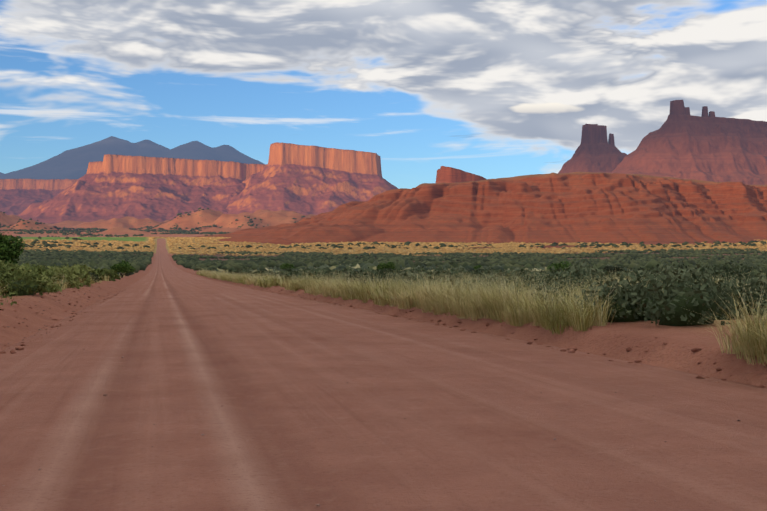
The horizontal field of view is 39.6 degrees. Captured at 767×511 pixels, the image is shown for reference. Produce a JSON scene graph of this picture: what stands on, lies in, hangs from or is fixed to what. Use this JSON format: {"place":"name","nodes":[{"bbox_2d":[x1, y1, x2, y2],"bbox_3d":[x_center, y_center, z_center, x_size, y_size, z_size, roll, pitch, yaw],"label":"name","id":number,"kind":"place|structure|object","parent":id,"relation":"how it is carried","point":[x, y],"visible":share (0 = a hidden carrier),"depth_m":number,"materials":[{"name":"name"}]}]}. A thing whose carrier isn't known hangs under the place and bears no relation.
{"place":"outdoors","nodes":[
{"label":"outdoors","id":0,"kind":"place"},
{"bbox_2d":[0,238,766,510],"bbox_3d":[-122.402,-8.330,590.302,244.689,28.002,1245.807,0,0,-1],"label":"road","id":1,"kind":"structure","parent":0,"point":[289,425],"depth_m":9.01,"materials":[{"name":"brown soil"}]},
{"bbox_2d":[0,287,739,505],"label":"road pebbles","id":2,"kind":"object","parent":1,"relation":"on","point":[204,345],"depth_m":21.42,"materials":[{"name":"brown stone"}]},
{"bbox_2d":[0,282,766,387],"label":"road edge clods","id":3,"kind":"object","parent":1,"relation":"on","point":[570,350],"visible":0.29,"depth_m":20.46,"materials":[{"name":"soil"}]},
{"bbox_2d":[0,209,766,387],"bbox_3d":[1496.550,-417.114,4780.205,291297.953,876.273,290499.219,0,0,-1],"label":"ground","id":4,"kind":"structure","parent":0,"point":[676,353],"depth_m":25.52,"materials":[{"name":"soil"}]},
{"bbox_2d":[0,229,27,263],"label":"tree","id":5,"kind":"object","parent":4,"relation":"on","point":[5,246],"depth_m":97.08,"materials":[{"name":"green plant"}]},
{"bbox_2d":[0,179,77,214],"bbox_3d":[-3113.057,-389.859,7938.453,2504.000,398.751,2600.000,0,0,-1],"label":"mesa","id":6,"kind":"structure","parent":4,"relation":"on","point":[18,196],"depth_m":8041.30,"materials":[{"name":"red stone"}]},
{"bbox_2d":[0,278,83,292],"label":"grass tufts","id":7,"kind":"object","parent":4,"relation":"on","point":[64,285],"visible":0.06,"depth_m":47.13,"materials":[{"name":"green plant"}]},
{"bbox_2d":[12,273,81,288],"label":"grass stalks","id":8,"kind":"object","parent":4,"relation":"on","point":[59,280],"depth_m":45.73,"materials":[{"name":"plant"}]},
{"bbox_2d":[4,279,101,295],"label":"shrubs","id":9,"kind":"object","parent":4,"relation":"on","point":[19,292],"visible":0.08,"depth_m":34.23,"materials":[{"name":"green plant"}]},
{"bbox_2d":[0,260,120,309],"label":"bushes","id":10,"kind":"object","parent":4,"relation":"on","point":[37,275],"visible":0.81,"depth_m":42.60,"materials":[{"name":"green plant"}]},
{"bbox_2d":[17,161,110,215],"bbox_3d":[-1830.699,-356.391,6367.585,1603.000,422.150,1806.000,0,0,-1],"label":"cliff","id":11,"kind":"structure","parent":4,"relation":"on","point":[94,169],"depth_m":6299.25,"materials":[{"name":"red stone"}]},
{"bbox_2d":[89,275,109,283],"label":"grass tufts","id":12,"kind":"object","parent":4,"relation":"on","point":[91,282],"visible":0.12,"depth_m":74.32,"materials":[{"name":"plant"}]},
{"bbox_2d":[110,260,135,277],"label":"shrub","id":13,"kind":"object","parent":4,"relation":"on","point":[123,266],"depth_m":118.92,"materials":[{"name":"green plant"}]},
{"bbox_2d":[0,136,263,179],"bbox_3d":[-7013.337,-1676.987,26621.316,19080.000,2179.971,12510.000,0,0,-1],"label":"mountain rock","id":14,"kind":"object","parent":4,"relation":"on","point":[71,163],"visible":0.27,"depth_m":23614.70,"materials":[{"name":"stone"}]},
{"bbox_2d":[19,154,267,223],"bbox_3d":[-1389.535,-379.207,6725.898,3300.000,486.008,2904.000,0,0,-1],"label":"mesa","id":15,"kind":"structure","parent":4,"relation":"on","point":[161,189],"depth_m":6229.05,"materials":[{"name":"red stone"}]},
{"bbox_2d":[219,273,310,287],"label":"grass tufts","id":16,"kind":"object","parent":4,"relation":"on","point":[249,281],"visible":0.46,"depth_m":78.20,"materials":[{"name":"plant"}]},
{"bbox_2d":[221,271,338,285],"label":"grass stalks","id":17,"kind":"object","parent":4,"relation":"on","point":[268,275],"depth_m":77.25,"materials":[{"name":"beige plant"}]},
{"bbox_2d":[280,263,295,268],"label":"green shrub","id":18,"kind":"object","parent":4,"relation":"on","point":[284,266],"visible":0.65,"depth_m":199.04,"materials":[{"name":"green plant"}]},
{"bbox_2d":[200,268,407,275],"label":"grass seeds","id":19,"kind":"object","parent":4,"relation":"on","point":[221,271],"depth_m":145.62,"materials":[{"name":"beige plant"}]},
{"bbox_2d":[196,268,412,279],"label":"grass tufts","id":20,"kind":"object","parent":4,"relation":"on","point":[211,276],"visible":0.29,"depth_m":144.72,"materials":[{"name":"plant"}]},
{"bbox_2d":[224,142,397,214],"bbox_3d":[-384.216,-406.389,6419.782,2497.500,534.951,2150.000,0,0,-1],"label":"mesa","id":21,"kind":"structure","parent":4,"relation":"on","point":[307,180],"depth_m":6206.49,"materials":[{"name":"red stone"}]},
{"bbox_2d":[225,271,470,278],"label":"grass seeds","id":22,"kind":"object","parent":4,"relation":"on","point":[266,274],"depth_m":84.36,"materials":[{"name":"beige plant"}]},
{"bbox_2d":[0,207,766,249],"bbox_3d":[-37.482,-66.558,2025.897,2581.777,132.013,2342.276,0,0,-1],"label":"shrubs","id":23,"kind":"object","parent":4,"relation":"on","point":[163,230],"visible":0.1,"depth_m":1005.88,"materials":[{"name":"green plant"}]},
{"bbox_2d":[27,259,744,275],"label":"green shrubs","id":24,"kind":"object","parent":4,"relation":"on","point":[93,264],"visible":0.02,"depth_m":190.61,"materials":[{"name":"green plant"}]},
{"bbox_2d":[376,262,395,269],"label":"green shrub","id":25,"kind":"object","parent":4,"relation":"on","point":[385,266],"depth_m":149.38,"materials":[{"name":"green plant"}]},
{"bbox_2d":[15,247,766,270],"bbox_3d":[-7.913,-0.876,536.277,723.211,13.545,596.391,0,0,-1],"label":"shrubs","id":26,"kind":"object","parent":4,"relation":"on","point":[631,264],"visible":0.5,"depth_m":594.04,"materials":[{"name":"green plant"}]},
{"bbox_2d":[30,259,752,276],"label":"shrubs","id":27,"kind":"object","parent":4,"relation":"on","point":[407,265],"visible":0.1,"depth_m":175.81,"materials":[{"name":"green plant"}]},
{"bbox_2d":[22,236,766,255],"bbox_3d":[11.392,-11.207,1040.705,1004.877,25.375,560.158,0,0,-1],"label":"grass","id":28,"kind":"structure","parent":4,"relation":"on","point":[187,250],"depth_m":914.65,"materials":[{"name":"yellow plant"}]},
{"bbox_2d":[30,260,766,283],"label":"green shrubs","id":29,"kind":"object","parent":4,"relation":"on","point":[94,275],"depth_m":77.66,"materials":[{"name":"green plant"}]},
{"bbox_2d":[64,172,766,248],"bbox_3d":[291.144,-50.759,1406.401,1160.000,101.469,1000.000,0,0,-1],"label":"hill rock","id":30,"kind":"object","parent":4,"relation":"on","point":[591,207],"depth_m":1174.45,"materials":[{"name":"red stone"}]},
{"bbox_2d":[217,264,632,271],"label":"shrubs","id":31,"kind":"object","parent":4,"relation":"on","point":[355,267],"visible":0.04,"depth_m":196.88,"materials":[{"name":"green plant"}]},
{"bbox_2d":[435,166,486,182],"bbox_3d":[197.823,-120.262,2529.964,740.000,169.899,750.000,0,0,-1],"label":"rock outcrop","id":32,"kind":"object","parent":4,"relation":"on","point":[445,174],"depth_m":2436.02,"materials":[{"name":"red stone"}]},
{"bbox_2d":[228,261,766,327],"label":"bushes","id":33,"kind":"object","parent":4,"relation":"on","point":[653,289],"visible":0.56,"depth_m":23.12,"materials":[{"name":"green plant"}]},
{"bbox_2d":[271,261,764,278],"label":"shrubs","id":34,"kind":"object","parent":4,"relation":"on","point":[711,264],"depth_m":83.79,"materials":[{"name":"green plant"}]},
{"bbox_2d":[287,268,750,292],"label":"grass seeds","id":35,"kind":"object","parent":4,"relation":"on","point":[437,279],"depth_m":34.29,"materials":[{"name":"beige plant"}]},
{"bbox_2d":[283,269,764,309],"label":"grass tufts","id":36,"kind":"object","parent":4,"relation":"on","point":[379,300],"visible":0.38,"depth_m":36.00,"materials":[{"name":"green plant"}]},
{"bbox_2d":[546,261,572,271],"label":"green shrub","id":37,"kind":"object","parent":4,"relation":"on","point":[557,266],"depth_m":119.32,"materials":[{"name":"green plant"}]},
{"bbox_2d":[353,276,766,325],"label":"shrubs","id":38,"kind":"object","parent":4,"relation":"on","point":[681,308],"visible":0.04,"depth_m":17.59,"materials":[{"name":"green plant"}]},
{"bbox_2d":[410,263,766,366],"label":"grass tufts","id":39,"kind":"object","parent":4,"relation":"on","point":[534,316],"visible":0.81,"depth_m":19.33,"materials":[{"name":"green plant"}]},
{"bbox_2d":[558,124,626,173],"bbox_3d":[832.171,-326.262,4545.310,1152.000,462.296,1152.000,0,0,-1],"label":"butte","id":40,"kind":"object","parent":4,"relation":"on","point":[596,151],"visible":0.06,"depth_m":4475.13,"materials":[{"name":"red stone"}]},
{"bbox_2d":[419,269,766,323],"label":"grass seeds","id":41,"kind":"object","parent":4,"relation":"on","point":[522,279],"depth_m":23.12,"materials":[{"name":"plant"}]},
{"bbox_2d":[601,265,624,273],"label":"sage","id":42,"kind":"object","parent":4,"relation":"on","point":[611,268],"depth_m":87.64,"materials":[{"name":"green plant"}]},
{"bbox_2d":[671,264,690,272],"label":"sage","id":43,"kind":"object","parent":4,"relation":"on","point":[682,266],"depth_m":89.17,"materials":[{"name":"green plant"}]},
{"bbox_2d":[610,100,766,184],"bbox_3d":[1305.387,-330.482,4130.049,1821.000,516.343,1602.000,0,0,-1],"label":"butte","id":44,"kind":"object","parent":4,"relation":"on","point":[681,143],"visible":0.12,"depth_m":3924.88,"materials":[{"name":"red stone"}]},
{"bbox_2d":[0,0,766,188],"label":"sky","id":45,"kind":"structure","parent":0,"point":[488,89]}
]}

